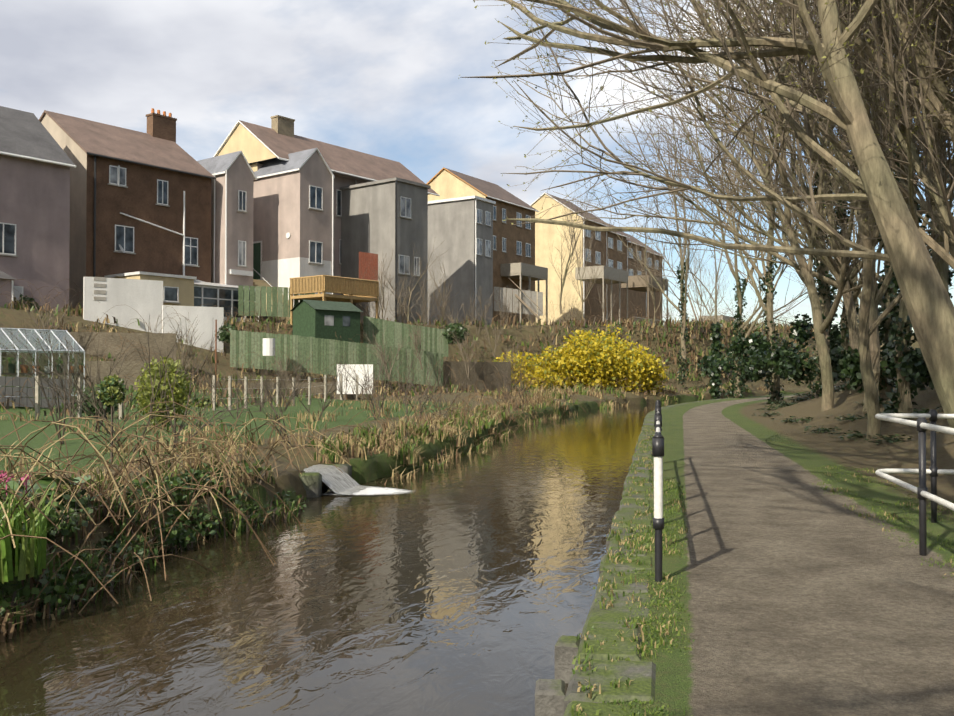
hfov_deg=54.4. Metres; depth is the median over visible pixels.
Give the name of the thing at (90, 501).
bank vegetation
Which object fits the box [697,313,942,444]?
ivy bushes
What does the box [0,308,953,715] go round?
ground
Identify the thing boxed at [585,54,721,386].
ivy tree
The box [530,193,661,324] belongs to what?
terrace
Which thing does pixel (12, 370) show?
greenhouse
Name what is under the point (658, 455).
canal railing
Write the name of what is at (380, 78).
sky
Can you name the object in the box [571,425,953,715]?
verge grass
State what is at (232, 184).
house bay
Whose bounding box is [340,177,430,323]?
house
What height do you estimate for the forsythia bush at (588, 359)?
5.112 m
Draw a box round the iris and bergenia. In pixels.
[0,470,90,641]
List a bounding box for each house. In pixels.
[0,106,75,311]
[39,108,259,321]
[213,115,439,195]
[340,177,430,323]
[426,167,538,324]
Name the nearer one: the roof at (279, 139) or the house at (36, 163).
the house at (36, 163)
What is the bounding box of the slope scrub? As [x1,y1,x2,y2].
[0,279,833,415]
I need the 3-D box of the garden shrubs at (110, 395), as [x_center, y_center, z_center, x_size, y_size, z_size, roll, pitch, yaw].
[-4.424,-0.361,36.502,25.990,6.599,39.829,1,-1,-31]
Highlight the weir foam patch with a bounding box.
[322,487,409,494]
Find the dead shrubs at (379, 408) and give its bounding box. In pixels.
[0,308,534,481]
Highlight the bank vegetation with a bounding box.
[0,343,769,635]
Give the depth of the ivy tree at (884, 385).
27.03 m
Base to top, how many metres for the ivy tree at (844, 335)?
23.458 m
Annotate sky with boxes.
[0,0,953,330]
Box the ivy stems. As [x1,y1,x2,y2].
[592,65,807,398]
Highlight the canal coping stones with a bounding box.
[535,394,794,715]
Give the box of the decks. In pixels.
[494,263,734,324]
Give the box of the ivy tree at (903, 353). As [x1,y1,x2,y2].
[740,0,953,422]
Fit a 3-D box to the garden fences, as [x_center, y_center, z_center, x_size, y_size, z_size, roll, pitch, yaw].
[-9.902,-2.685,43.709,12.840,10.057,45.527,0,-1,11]
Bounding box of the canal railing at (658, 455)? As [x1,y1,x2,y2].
[652,400,663,581]
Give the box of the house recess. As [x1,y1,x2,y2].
[331,172,371,294]
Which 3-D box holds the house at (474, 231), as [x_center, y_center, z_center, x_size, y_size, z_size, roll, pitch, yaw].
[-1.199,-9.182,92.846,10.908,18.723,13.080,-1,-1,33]
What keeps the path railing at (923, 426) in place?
on the ground at (806, 598)
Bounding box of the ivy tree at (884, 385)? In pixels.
[736,0,953,401]
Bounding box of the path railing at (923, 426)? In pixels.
[875,409,953,555]
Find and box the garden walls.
[0,277,510,407]
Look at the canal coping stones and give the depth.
5.79 m
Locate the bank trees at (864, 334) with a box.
[540,0,953,438]
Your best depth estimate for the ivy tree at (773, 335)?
48.36 m
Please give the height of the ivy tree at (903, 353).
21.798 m
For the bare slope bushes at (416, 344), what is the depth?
59.64 m
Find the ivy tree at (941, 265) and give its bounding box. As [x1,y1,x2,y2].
[792,0,953,297]
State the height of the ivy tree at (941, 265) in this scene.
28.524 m
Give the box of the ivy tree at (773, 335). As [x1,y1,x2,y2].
[670,11,813,403]
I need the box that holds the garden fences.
[35,252,447,419]
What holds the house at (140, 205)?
on the ground at (806, 598)
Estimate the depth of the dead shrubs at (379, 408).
18.54 m
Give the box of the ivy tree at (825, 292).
[652,0,893,398]
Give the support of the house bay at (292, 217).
on the ground at (806, 598)
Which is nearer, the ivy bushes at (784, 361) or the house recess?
the ivy bushes at (784, 361)
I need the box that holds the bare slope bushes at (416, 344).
[11,263,735,395]
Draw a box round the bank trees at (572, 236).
[368,167,734,322]
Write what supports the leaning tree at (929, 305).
on the ground at (806, 598)
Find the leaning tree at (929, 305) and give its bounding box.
[460,0,953,435]
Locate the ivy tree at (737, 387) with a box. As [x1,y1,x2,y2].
[651,59,882,397]
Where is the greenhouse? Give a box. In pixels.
[0,328,85,398]
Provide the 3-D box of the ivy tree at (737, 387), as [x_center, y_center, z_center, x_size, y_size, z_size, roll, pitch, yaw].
[17.868,-8.328,59.111,12.586,22.835,10.503,0,-1,-9]
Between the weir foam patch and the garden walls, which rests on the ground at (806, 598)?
the garden walls
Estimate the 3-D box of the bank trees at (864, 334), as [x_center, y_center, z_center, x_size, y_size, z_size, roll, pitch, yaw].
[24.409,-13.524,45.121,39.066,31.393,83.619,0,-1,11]
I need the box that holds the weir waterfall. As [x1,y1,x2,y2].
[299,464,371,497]
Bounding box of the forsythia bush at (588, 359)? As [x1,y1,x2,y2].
[477,324,672,392]
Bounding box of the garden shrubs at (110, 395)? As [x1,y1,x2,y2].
[14,294,468,461]
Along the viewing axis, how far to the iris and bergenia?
7.36 m
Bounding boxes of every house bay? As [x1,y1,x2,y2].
[197,151,256,287]
[249,148,334,321]
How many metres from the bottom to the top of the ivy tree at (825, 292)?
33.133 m
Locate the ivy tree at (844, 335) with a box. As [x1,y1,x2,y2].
[634,0,953,390]
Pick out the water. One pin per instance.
(464, 585)
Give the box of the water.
[0,399,711,715]
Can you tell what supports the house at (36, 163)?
on the ground at (806, 598)
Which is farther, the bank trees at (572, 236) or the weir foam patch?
the bank trees at (572, 236)

